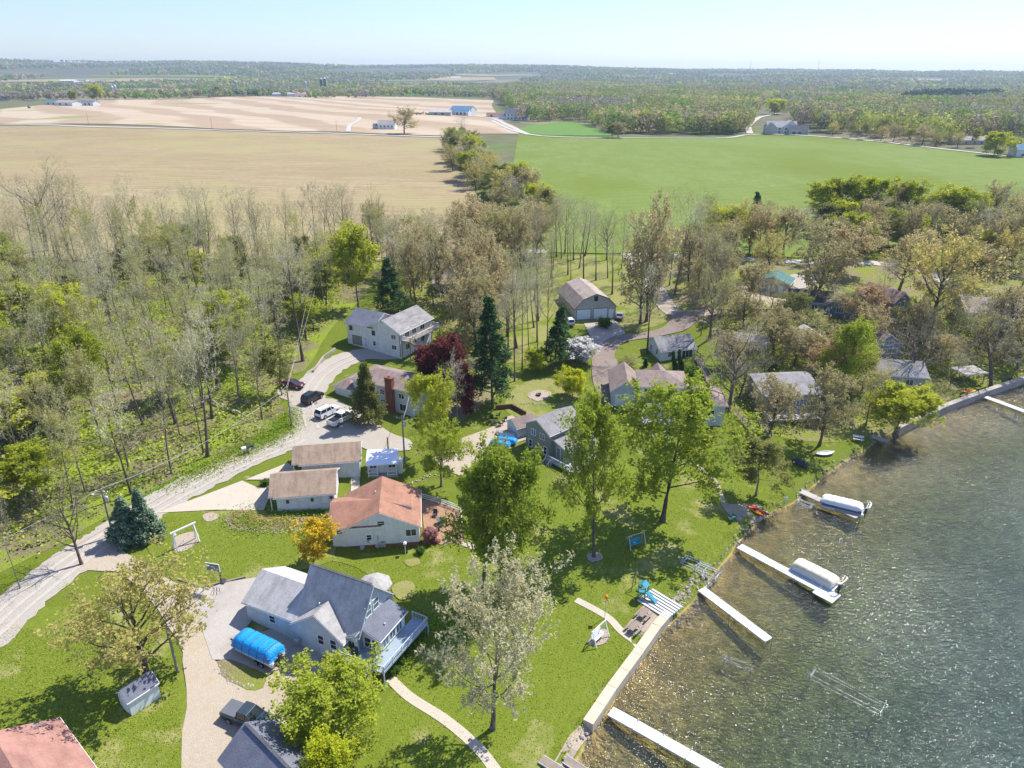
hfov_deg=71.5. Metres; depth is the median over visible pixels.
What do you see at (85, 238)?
bare tree
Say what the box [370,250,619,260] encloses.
grove lane
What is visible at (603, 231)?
bare oak tree
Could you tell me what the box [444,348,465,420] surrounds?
bare tree
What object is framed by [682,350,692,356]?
glazed doors
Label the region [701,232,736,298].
oak tree
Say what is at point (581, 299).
gambrel barn
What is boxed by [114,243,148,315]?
budding tree
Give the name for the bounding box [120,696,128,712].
door
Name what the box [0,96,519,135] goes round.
striped field
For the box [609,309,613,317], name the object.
door
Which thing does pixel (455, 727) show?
garden path
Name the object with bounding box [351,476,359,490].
garden walk
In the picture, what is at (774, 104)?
leafy tree
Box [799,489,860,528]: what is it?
dock
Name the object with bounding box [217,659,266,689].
grass patch
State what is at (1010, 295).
oak tree
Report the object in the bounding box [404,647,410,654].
round shrub
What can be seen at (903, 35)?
sky
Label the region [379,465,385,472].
door
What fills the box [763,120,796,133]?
country house
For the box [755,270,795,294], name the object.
green roofed garage
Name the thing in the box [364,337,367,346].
door
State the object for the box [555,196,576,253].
bare tree
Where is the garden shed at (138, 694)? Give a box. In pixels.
[115,671,160,715]
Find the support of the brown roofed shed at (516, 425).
on the ground at (836, 729)
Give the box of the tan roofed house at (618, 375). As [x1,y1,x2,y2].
[607,361,728,425]
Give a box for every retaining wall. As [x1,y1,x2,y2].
[176,576,245,586]
[312,348,335,371]
[495,404,525,414]
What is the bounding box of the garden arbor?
[170,522,199,551]
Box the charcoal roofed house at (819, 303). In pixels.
[785,288,855,320]
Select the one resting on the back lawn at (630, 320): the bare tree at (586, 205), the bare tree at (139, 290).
the bare tree at (586, 205)
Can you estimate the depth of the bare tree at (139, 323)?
120.13 m
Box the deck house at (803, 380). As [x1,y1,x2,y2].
[747,371,830,426]
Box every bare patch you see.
[392,581,414,599]
[404,558,419,566]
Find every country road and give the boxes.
[1,124,443,136]
[490,120,1023,157]
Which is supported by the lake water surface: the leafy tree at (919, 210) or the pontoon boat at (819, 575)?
the pontoon boat at (819, 575)
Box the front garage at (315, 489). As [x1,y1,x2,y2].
[268,467,339,510]
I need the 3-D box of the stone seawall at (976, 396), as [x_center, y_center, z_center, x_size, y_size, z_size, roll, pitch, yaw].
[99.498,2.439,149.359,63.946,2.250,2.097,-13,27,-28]
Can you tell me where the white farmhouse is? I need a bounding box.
[372,120,396,128]
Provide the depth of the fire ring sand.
138.97 m
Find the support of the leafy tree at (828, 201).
on the green field at (627, 174)
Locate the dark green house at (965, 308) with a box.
[950,296,1023,339]
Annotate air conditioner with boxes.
[380,541,385,547]
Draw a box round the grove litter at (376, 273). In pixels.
[363,255,555,423]
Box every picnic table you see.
[624,620,643,634]
[634,607,652,621]
[853,435,863,441]
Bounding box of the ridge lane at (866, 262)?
[648,254,970,295]
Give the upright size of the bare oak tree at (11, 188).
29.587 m
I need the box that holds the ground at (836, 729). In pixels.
[0,61,1023,767]
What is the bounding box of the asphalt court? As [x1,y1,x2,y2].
[194,577,255,659]
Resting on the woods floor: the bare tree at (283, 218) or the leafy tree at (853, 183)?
the bare tree at (283, 218)
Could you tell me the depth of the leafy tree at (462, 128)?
510.07 m
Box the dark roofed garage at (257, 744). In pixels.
[217,718,312,767]
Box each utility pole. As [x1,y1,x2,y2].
[91,488,111,525]
[165,623,178,672]
[286,387,292,426]
[396,415,407,463]
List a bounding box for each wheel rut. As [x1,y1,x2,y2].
[0,433,298,611]
[0,436,302,623]
[0,439,307,635]
[301,353,354,429]
[312,356,361,428]
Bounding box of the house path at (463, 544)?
[460,541,497,563]
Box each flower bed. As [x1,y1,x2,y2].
[226,510,303,528]
[254,512,328,521]
[266,510,328,514]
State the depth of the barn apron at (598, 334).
169.44 m
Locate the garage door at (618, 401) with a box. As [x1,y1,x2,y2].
[615,394,634,404]
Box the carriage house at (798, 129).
[787,125,808,134]
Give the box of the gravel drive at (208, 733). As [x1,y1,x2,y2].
[76,542,342,767]
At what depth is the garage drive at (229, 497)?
102.68 m
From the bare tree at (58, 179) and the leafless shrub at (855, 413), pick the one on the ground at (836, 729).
the leafless shrub at (855, 413)
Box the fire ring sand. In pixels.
[528,390,550,400]
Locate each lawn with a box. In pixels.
[0,606,186,767]
[148,510,335,584]
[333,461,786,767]
[486,255,670,362]
[505,378,578,416]
[702,343,744,382]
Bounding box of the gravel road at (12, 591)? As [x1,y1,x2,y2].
[0,428,298,646]
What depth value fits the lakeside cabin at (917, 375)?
146.36 m
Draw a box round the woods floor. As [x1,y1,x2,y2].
[0,258,373,571]
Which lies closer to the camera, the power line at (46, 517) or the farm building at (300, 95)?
the power line at (46, 517)
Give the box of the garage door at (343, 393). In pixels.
[337,390,349,397]
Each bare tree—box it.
[0,196,17,232]
[0,203,24,275]
[0,241,12,313]
[0,263,18,341]
[0,263,32,332]
[0,314,20,385]
[0,364,19,445]
[0,380,37,472]
[0,495,20,588]
[1,182,37,256]
[2,209,29,262]
[3,234,41,312]
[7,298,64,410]
[14,223,53,280]
[18,206,47,279]
[21,234,46,282]
[21,251,60,340]
[23,175,65,256]
[24,192,45,254]
[27,264,68,293]
[30,377,86,491]
[33,210,53,269]
[35,238,62,280]
[38,204,63,266]
[38,213,72,269]
[39,173,67,252]
[41,170,75,253]
[44,218,69,270]
[48,207,72,263]
[60,242,89,315]
[60,251,90,346]
[61,171,91,252]
[63,228,92,283]
[66,261,107,354]
[72,182,101,253]
[72,221,100,274]
[73,216,111,286]
[75,237,113,300]
[76,247,106,314]
[76,282,110,380]
[78,253,118,332]
[78,275,113,365]
[80,383,142,494]
[81,199,99,258]
[81,360,138,466]
[84,240,115,322]
[88,221,117,287]
[90,314,143,424]
[94,272,132,343]
[96,198,124,275]
[101,288,142,390]
[103,193,128,227]
[106,205,129,268]
[106,244,142,310]
[110,171,136,230]
[113,272,169,364]
[117,232,143,291]
[119,228,151,301]
[124,348,184,473]
[127,312,166,405]
[129,321,181,423]
[130,252,153,322]
[137,193,160,227]
[147,241,167,308]
[151,250,173,316]
[152,184,175,250]
[158,204,184,271]
[158,316,220,457]
[160,279,193,353]
[163,253,198,335]
[165,214,203,286]
[165,231,194,288]
[166,260,196,325]
[173,338,207,452]
[176,180,196,224]
[176,208,196,242]
[178,307,232,418]
[181,187,211,260]
[181,328,210,407]
[184,208,218,268]
[184,211,206,274]
[186,228,207,278]
[187,180,215,251]
[192,284,228,391]
[194,223,215,291]
[195,256,221,302]
[202,209,226,281]
[204,250,234,312]
[205,296,250,394]
[212,238,241,293]
[213,186,244,251]
[219,320,247,404]
[222,209,240,250]
[224,218,259,289]
[225,199,244,266]
[227,278,270,381]
[228,312,270,418]
[230,255,274,338]
[233,185,261,242]
[238,198,261,265]
[238,216,267,280]
[239,229,267,304]
[246,247,268,314]
[251,274,278,345]
[253,253,286,321]
[254,199,278,258]
[255,294,293,380]
[257,234,280,266]
[259,236,313,361]
[260,215,283,291]
[261,259,290,333]
[270,233,300,321]
[271,239,294,316]
[272,188,295,249]
[273,197,294,246]
[284,248,312,340]
[290,198,313,250]
[297,180,322,231]
[298,218,329,301]
[306,212,323,246]
[306,249,336,312]
[312,187,335,248]
[316,193,330,247]
[317,179,340,234]
[329,183,354,225]
[329,183,356,221]
[349,205,380,259]
[367,211,400,266]
[371,217,393,257]
[376,215,400,263]
[377,231,403,279]
[378,231,407,271]
[384,206,434,266]
[386,234,420,297]
[411,221,429,270]
[412,204,442,255]
[414,210,441,254]
[414,240,433,291]
[417,237,441,305]
[421,214,442,265]
[426,264,465,319]
[430,213,456,265]
[432,214,455,256]
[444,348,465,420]
[452,142,467,166]
[453,114,467,127]
[468,290,515,341]
[473,156,485,187]
[495,290,527,347]
[497,277,534,348]
[500,243,529,381]
[501,174,528,211]
[511,269,536,368]
[515,247,538,345]
[515,272,560,341]
[517,207,547,259]
[520,241,541,327]
[524,254,549,320]
[526,264,551,347]
[527,208,548,264]
[528,242,549,300]
[529,196,556,255]
[535,258,561,359]
[542,231,562,286]
[544,228,564,278]
[546,192,567,256]
[546,200,564,269]
[549,203,566,258]
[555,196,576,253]
[557,192,581,274]
[563,206,585,259]
[563,223,578,279]
[568,218,602,278]
[577,199,598,255]
[578,198,596,267]
[584,207,611,279]
[597,210,618,277]
[601,234,629,294]
[615,208,634,268]
[626,215,644,281]
[634,262,674,353]
[661,217,676,253]
[669,182,714,294]
[683,202,706,233]
[687,218,716,253]
[689,209,712,260]
[690,230,725,290]
[704,235,743,305]
[706,228,725,272]
[737,317,766,370]
[745,200,771,245]
[749,259,776,302]
[755,277,788,308]
[788,206,824,239]
[818,284,846,309]
[868,260,905,285]
[871,189,897,233]
[872,357,911,389]
[878,211,901,248]
[884,201,923,248]
[924,196,946,216]
[924,198,953,253]
[949,348,976,383]
[961,287,999,340]
[962,196,993,226]
[967,207,999,226]
[981,202,1010,239]
[988,209,1006,249]
[1001,187,1023,215]
[1003,342,1023,379]
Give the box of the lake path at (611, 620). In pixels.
[574,597,635,645]
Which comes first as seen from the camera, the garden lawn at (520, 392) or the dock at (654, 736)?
the dock at (654, 736)
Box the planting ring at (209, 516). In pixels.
[203,512,218,520]
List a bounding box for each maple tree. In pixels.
[265,640,389,767]
[408,417,477,486]
[412,331,469,391]
[438,429,543,588]
[451,367,476,416]
[457,431,559,590]
[552,381,636,557]
[602,369,768,522]
[817,313,884,396]
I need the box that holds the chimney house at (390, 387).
[331,364,426,416]
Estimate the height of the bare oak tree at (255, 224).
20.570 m
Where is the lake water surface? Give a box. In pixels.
[582,385,1023,767]
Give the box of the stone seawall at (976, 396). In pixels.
[893,376,1023,436]
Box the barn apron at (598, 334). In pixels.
[584,320,624,344]
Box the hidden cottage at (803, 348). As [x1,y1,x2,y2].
[789,324,821,352]
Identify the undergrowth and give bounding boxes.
[0,250,1023,554]
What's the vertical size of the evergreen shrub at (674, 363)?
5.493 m
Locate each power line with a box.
[2,489,99,539]
[101,387,285,488]
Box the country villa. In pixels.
[498,108,529,120]
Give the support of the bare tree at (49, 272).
on the woods floor
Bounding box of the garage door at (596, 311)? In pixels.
[593,308,607,318]
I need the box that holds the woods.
[0,58,1023,139]
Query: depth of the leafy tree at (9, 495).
92.19 m
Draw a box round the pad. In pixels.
[228,629,322,671]
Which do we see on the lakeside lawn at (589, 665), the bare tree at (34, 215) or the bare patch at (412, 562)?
the bare patch at (412, 562)
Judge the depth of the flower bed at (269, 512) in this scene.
101.11 m
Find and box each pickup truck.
[219,699,275,725]
[326,409,354,426]
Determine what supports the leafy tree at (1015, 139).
on the ground at (836, 729)
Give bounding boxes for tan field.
[0,125,513,260]
[427,77,495,80]
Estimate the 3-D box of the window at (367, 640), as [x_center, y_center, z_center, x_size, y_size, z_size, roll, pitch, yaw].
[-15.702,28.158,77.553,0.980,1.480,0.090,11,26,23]
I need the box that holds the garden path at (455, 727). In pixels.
[386,676,500,767]
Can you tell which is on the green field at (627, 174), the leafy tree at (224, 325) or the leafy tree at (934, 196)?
the leafy tree at (934, 196)
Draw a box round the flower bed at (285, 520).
[254,512,328,521]
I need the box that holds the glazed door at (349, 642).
[348,640,355,647]
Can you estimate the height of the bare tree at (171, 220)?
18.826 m
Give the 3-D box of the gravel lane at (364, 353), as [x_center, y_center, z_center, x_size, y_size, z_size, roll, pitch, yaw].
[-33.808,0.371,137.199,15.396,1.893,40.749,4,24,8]
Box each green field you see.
[330,89,485,96]
[513,134,1023,257]
[518,122,610,135]
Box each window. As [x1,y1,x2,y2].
[268,614,275,623]
[317,634,324,645]
[322,496,328,502]
[329,638,337,650]
[363,636,371,648]
[364,603,371,618]
[366,534,371,540]
[371,638,378,650]
[372,595,378,610]
[376,520,384,525]
[382,635,388,649]
[389,628,395,641]
[396,620,401,634]
[398,393,404,399]
[399,403,406,411]
[405,528,416,536]
[531,428,535,435]
[540,432,544,440]
[706,410,714,416]
[795,397,803,406]
[835,307,843,312]
[879,348,897,353]
[884,341,894,345]
[905,379,913,385]
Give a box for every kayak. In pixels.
[747,505,761,514]
[751,504,766,514]
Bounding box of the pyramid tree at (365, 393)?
[343,360,387,426]
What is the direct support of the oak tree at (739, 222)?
on the ground at (836, 729)
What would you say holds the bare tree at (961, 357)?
on the slope litter at (859, 274)
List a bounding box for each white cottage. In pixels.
[365,448,402,476]
[645,333,704,360]
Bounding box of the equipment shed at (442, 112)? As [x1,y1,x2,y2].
[429,110,451,115]
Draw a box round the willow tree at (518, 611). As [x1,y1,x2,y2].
[413,531,574,731]
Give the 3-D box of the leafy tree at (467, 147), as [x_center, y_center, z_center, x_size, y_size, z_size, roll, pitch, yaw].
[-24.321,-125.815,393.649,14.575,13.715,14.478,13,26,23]
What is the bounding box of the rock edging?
[214,358,714,688]
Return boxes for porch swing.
[587,619,609,647]
[625,531,645,550]
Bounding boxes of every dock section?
[538,755,563,767]
[561,755,586,767]
[637,599,667,618]
[639,597,670,616]
[642,595,672,615]
[645,595,675,613]
[649,590,679,609]
[651,589,682,607]
[652,594,677,611]
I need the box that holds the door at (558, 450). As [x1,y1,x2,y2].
[556,446,560,458]
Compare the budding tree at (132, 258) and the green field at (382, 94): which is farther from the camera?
the green field at (382, 94)
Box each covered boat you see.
[489,439,510,447]
[495,430,515,436]
[497,436,517,443]
[791,457,808,467]
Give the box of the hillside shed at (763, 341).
[732,332,769,351]
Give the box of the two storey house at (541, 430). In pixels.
[523,406,606,471]
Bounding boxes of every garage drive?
[157,481,268,512]
[246,463,295,479]
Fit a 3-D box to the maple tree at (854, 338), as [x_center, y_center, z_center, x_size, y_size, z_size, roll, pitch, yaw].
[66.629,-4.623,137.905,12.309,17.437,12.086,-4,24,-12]
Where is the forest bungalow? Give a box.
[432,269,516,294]
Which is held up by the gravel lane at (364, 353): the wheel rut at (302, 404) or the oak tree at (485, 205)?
the wheel rut at (302, 404)
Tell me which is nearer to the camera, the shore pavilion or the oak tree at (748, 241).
the shore pavilion
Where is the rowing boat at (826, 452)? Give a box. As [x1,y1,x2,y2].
[815,450,834,455]
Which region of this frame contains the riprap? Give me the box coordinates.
[656,574,717,629]
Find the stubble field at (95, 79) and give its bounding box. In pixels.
[0,78,313,81]
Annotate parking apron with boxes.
[277,380,317,404]
[287,398,411,450]
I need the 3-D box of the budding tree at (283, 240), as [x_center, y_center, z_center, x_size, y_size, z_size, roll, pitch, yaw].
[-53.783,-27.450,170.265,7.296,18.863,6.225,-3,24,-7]
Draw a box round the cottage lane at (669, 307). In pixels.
[623,252,786,315]
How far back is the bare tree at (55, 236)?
178.10 m
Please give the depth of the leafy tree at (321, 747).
61.36 m
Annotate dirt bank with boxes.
[555,724,590,766]
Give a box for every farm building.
[43,100,57,104]
[55,100,81,105]
[60,80,78,81]
[81,100,100,105]
[272,92,307,96]
[294,93,311,96]
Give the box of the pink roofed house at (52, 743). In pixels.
[0,717,96,767]
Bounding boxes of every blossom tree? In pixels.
[286,514,340,562]
[564,335,603,362]
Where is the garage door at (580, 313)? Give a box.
[576,309,590,319]
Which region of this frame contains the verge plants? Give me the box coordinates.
[145,395,624,691]
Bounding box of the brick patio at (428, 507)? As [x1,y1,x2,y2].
[421,499,462,544]
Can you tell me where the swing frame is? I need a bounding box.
[631,574,648,590]
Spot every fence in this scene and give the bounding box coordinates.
[421,493,463,546]
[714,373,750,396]
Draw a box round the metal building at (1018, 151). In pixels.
[1007,144,1023,157]
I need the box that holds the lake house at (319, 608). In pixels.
[241,563,428,687]
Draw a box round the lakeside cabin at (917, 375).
[871,358,929,390]
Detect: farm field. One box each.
[92,75,236,76]
[359,80,428,80]
[453,74,527,75]
[871,78,947,80]
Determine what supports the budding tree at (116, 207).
on the woods floor
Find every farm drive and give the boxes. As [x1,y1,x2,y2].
[346,117,360,130]
[463,115,528,133]
[745,113,778,132]
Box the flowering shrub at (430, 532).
[420,526,440,543]
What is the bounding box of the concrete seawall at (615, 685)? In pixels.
[583,611,672,733]
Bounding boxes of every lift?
[679,553,710,573]
[692,558,722,582]
[700,577,711,588]
[721,654,755,674]
[796,497,814,510]
[806,665,887,718]
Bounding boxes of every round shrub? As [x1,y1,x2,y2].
[258,478,268,486]
[389,666,395,676]
[393,665,400,673]
[398,657,405,665]
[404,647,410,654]
[415,546,424,554]
[596,315,612,328]
[683,364,698,376]
[759,361,778,369]
[823,327,835,335]
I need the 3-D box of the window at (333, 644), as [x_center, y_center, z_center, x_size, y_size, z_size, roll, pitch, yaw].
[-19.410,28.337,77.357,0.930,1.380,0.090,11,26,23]
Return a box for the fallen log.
[225,407,245,416]
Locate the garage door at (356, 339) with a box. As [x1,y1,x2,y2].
[352,334,362,345]
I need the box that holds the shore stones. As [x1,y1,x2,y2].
[563,430,893,761]
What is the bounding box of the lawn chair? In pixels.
[432,509,437,515]
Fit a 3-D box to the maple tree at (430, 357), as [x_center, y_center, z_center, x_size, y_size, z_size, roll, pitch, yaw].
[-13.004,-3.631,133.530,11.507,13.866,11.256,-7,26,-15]
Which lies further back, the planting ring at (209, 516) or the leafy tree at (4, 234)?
the leafy tree at (4, 234)
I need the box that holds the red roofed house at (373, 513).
[329,476,421,546]
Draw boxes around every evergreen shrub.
[643,357,648,366]
[671,351,678,370]
[677,349,684,371]
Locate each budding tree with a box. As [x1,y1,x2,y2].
[0,219,11,265]
[0,325,41,375]
[12,364,66,454]
[15,309,58,346]
[20,200,49,264]
[20,265,51,346]
[26,284,69,343]
[33,401,85,508]
[43,283,99,389]
[49,220,85,270]
[52,341,102,442]
[57,198,89,251]
[74,205,100,272]
[74,302,124,404]
[104,197,128,240]
[107,204,130,278]
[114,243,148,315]
[124,189,146,232]
[124,260,159,345]
[133,213,162,292]
[134,226,172,283]
[137,204,158,258]
[146,323,186,434]
[147,219,178,279]
[153,267,202,348]
[166,222,188,278]
[206,243,239,289]
[207,231,236,283]
[214,238,239,287]
[245,231,276,299]
[269,231,300,300]
[282,203,306,259]
[287,253,317,306]
[298,224,335,295]
[315,223,338,246]
[334,220,349,277]
[359,201,390,272]
[390,208,427,247]
[420,220,439,274]
[478,207,518,242]
[508,202,541,237]
[658,237,689,284]
[696,258,718,335]
[697,192,725,222]
[698,203,722,247]
[708,271,743,349]
[718,219,742,242]
[761,194,786,234]
[790,307,833,340]
[804,216,832,257]
[827,286,865,319]
[851,365,892,425]
[939,309,992,341]
[941,274,986,320]
[1000,247,1023,287]
[1005,210,1023,264]
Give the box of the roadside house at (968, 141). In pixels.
[948,136,985,144]
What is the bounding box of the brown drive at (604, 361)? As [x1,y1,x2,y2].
[592,311,699,405]
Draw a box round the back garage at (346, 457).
[291,441,362,477]
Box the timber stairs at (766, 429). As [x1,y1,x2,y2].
[750,399,771,437]
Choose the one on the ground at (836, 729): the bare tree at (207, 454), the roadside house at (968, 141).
the roadside house at (968, 141)
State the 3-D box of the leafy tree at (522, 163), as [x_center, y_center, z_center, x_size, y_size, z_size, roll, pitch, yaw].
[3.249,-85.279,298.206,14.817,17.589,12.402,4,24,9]
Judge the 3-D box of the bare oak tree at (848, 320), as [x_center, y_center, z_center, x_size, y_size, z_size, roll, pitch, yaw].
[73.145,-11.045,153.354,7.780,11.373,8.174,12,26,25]
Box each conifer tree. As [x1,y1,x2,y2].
[103,495,145,551]
[128,488,167,545]
[370,257,413,313]
[469,295,513,407]
[543,305,572,369]
[747,191,764,221]
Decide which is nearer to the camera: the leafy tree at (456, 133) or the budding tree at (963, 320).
the budding tree at (963, 320)
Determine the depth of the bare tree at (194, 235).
185.39 m
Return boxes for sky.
[0,0,1023,71]
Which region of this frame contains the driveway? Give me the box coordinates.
[435,415,525,474]
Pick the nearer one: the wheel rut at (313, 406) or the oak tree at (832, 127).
the wheel rut at (313, 406)
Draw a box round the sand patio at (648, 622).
[623,604,658,636]
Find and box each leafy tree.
[0,230,13,249]
[0,239,24,282]
[0,255,31,286]
[0,263,14,290]
[0,280,54,322]
[0,312,21,371]
[0,368,9,381]
[0,372,34,443]
[0,435,84,494]
[0,487,18,498]
[3,382,59,430]
[22,370,78,420]
[26,344,92,387]
[30,278,106,343]
[37,320,120,424]
[49,269,95,292]
[66,90,77,99]
[83,83,103,100]
[100,240,152,281]
[122,233,156,273]
[141,337,202,390]
[153,227,191,259]
[155,218,216,251]
[171,248,205,279]
[194,305,227,352]
[195,290,234,319]
[195,309,271,366]
[202,289,255,352]
[212,232,247,264]
[228,255,258,286]
[244,338,292,394]
[267,264,341,293]
[279,292,331,329]
[288,234,313,259]
[297,724,360,767]
[303,245,345,280]
[304,247,339,287]
[324,215,380,307]
[337,245,382,274]
[400,366,458,447]
[444,128,465,141]
[444,134,465,154]
[452,130,463,135]
[454,145,476,156]
[454,150,483,178]
[458,126,471,133]
[460,140,477,146]
[461,129,479,136]
[461,134,482,146]
[462,155,483,184]
[475,173,494,198]
[477,140,487,149]
[477,168,503,192]
[487,161,508,171]
[491,174,518,202]
[503,159,535,201]
[504,163,524,205]
[522,180,552,203]
[523,345,546,371]
[524,187,561,214]
[553,365,587,397]
[603,124,618,137]
[639,109,649,127]
[651,110,665,133]
[675,219,707,252]
[704,203,749,232]
[726,433,799,495]
[764,98,786,113]
[771,290,814,320]
[803,202,844,228]
[804,179,851,218]
[810,196,851,218]
[815,114,826,131]
[822,172,875,202]
[826,200,864,227]
[827,211,881,242]
[845,122,857,135]
[847,200,881,219]
[853,175,902,220]
[860,379,947,441]
[861,122,870,139]
[876,208,911,238]
[886,204,911,228]
[894,206,936,227]
[900,177,934,209]
[904,128,914,143]
[907,211,932,235]
[920,194,939,224]
[928,182,982,233]
[947,188,993,231]
[963,226,1007,263]
[971,128,983,145]
[978,206,1009,228]
[981,130,1019,155]
[1004,137,1023,145]
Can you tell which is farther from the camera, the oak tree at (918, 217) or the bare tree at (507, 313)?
the oak tree at (918, 217)
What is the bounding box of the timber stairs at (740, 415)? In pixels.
[722,392,758,434]
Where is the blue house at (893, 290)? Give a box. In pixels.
[847,282,913,323]
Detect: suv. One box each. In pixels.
[277,378,305,388]
[300,390,323,403]
[314,404,340,418]
[566,317,574,325]
[616,312,623,319]
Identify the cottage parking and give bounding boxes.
[741,286,785,306]
[790,273,817,288]
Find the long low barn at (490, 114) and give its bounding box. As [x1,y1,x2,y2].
[486,112,498,116]
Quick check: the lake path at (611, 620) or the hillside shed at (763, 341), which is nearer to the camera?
the lake path at (611, 620)
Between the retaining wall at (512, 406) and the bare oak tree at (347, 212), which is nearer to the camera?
the retaining wall at (512, 406)
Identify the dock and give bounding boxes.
[607,707,722,767]
[698,587,772,656]
[737,544,840,604]
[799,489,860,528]
[871,433,889,450]
[984,396,1023,416]
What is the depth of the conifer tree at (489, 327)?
128.56 m
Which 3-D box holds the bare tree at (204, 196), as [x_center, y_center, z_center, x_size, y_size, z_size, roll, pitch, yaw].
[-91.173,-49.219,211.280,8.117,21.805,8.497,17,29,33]
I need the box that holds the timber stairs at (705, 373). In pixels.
[694,355,716,386]
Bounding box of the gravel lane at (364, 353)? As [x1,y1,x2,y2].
[288,348,398,428]
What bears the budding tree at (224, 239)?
on the woods floor
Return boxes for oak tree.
[0,153,73,251]
[14,443,89,564]
[29,531,224,681]
[45,182,69,251]
[95,181,125,253]
[153,199,180,252]
[194,198,216,255]
[241,198,265,256]
[335,195,359,227]
[357,200,385,259]
[367,182,392,255]
[378,209,398,259]
[382,222,430,279]
[386,105,420,133]
[393,227,424,304]
[413,213,439,280]
[416,222,454,296]
[435,142,461,170]
[435,234,479,313]
[436,132,448,147]
[438,256,498,342]
[439,200,481,243]
[444,228,460,257]
[444,268,503,339]
[446,197,487,257]
[447,224,496,294]
[451,191,496,230]
[451,218,497,267]
[462,160,484,189]
[469,142,484,162]
[470,243,515,318]
[472,150,494,178]
[480,152,501,173]
[482,147,497,167]
[482,203,509,244]
[485,239,518,291]
[486,183,519,212]
[488,249,516,305]
[490,166,523,202]
[493,205,532,265]
[496,276,529,336]
[500,205,535,271]
[510,165,542,201]
[512,195,556,251]
[520,193,561,214]
[526,219,553,264]
[527,202,564,236]
[533,184,562,226]
[595,200,619,259]
[608,122,626,137]
[617,237,669,323]
[619,188,686,321]
[673,227,712,286]
[682,253,717,303]
[683,236,751,338]
[693,224,713,269]
[700,303,770,411]
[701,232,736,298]
[708,283,745,315]
[710,328,755,363]
[713,213,749,247]
[715,223,744,280]
[723,197,757,249]
[723,291,766,328]
[725,113,743,133]
[729,260,776,306]
[729,359,761,398]
[740,213,764,252]
[749,201,783,257]
[750,227,791,269]
[750,342,785,372]
[751,372,803,433]
[755,308,802,352]
[761,301,793,341]
[762,205,811,255]
[762,208,788,251]
[771,325,825,366]
[785,360,867,446]
[786,221,863,296]
[803,324,850,370]
[804,338,854,377]
[823,218,890,271]
[828,120,840,135]
[831,215,854,245]
[833,310,869,348]
[840,279,904,316]
[849,212,895,255]
[852,343,888,393]
[855,298,892,334]
[856,198,891,229]
[871,301,948,370]
[876,180,929,207]
[877,123,889,140]
[877,228,949,290]
[886,123,905,141]
[887,300,935,335]
[898,221,1017,328]
[899,199,929,241]
[903,292,938,331]
[903,296,945,347]
[915,123,935,144]
[917,203,954,238]
[920,332,967,366]
[930,131,944,145]
[931,204,983,264]
[941,286,1023,386]
[942,241,1012,285]
[950,131,967,146]
[968,301,1006,352]
[980,179,1017,208]
[982,205,1023,255]
[983,213,1009,261]
[983,284,1023,337]
[984,314,1023,368]
[990,223,1023,273]
[998,194,1023,228]
[1002,319,1023,357]
[1007,193,1023,210]
[1012,231,1023,271]
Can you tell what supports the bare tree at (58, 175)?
on the tan field at (416, 174)
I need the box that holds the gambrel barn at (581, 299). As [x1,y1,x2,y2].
[557,277,617,319]
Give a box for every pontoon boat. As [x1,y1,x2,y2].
[230,627,286,667]
[789,558,847,593]
[819,494,871,517]
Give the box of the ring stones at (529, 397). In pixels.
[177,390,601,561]
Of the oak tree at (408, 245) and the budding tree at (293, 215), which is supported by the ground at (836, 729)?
the oak tree at (408, 245)
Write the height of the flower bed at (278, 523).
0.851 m
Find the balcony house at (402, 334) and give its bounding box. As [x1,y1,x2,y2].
[343,305,439,360]
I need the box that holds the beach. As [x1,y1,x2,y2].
[720,501,767,523]
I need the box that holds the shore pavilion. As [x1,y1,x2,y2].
[950,365,988,384]
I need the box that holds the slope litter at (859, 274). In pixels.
[639,253,1023,443]
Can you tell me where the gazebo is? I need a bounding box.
[361,572,391,591]
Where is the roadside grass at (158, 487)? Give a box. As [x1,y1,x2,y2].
[142,408,294,496]
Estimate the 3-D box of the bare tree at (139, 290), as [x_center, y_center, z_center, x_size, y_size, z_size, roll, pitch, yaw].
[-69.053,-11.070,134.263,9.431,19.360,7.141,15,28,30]
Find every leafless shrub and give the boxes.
[549,472,576,490]
[620,352,640,364]
[808,318,824,334]
[828,318,843,328]
[835,400,847,411]
[841,408,859,419]
[845,383,861,396]
[936,365,955,376]
[975,349,987,360]
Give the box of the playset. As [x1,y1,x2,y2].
[637,580,656,603]
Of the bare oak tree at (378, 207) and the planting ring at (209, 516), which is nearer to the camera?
the planting ring at (209, 516)
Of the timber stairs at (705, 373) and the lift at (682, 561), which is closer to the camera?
the lift at (682, 561)
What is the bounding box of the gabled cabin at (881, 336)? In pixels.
[866,327,900,358]
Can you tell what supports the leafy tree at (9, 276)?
on the woods floor
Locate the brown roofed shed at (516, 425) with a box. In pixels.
[505,413,534,437]
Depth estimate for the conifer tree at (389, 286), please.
169.60 m
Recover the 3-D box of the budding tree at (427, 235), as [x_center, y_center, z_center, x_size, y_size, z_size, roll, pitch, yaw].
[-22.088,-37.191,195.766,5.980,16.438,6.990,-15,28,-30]
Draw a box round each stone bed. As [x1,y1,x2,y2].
[172,532,198,551]
[586,552,602,560]
[588,629,608,645]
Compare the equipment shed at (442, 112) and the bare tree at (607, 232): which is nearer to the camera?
the bare tree at (607, 232)
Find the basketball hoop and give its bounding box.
[205,562,227,584]
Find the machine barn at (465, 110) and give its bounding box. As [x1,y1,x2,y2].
[450,106,476,115]
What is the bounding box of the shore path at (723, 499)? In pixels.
[697,464,731,510]
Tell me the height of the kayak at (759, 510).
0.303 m

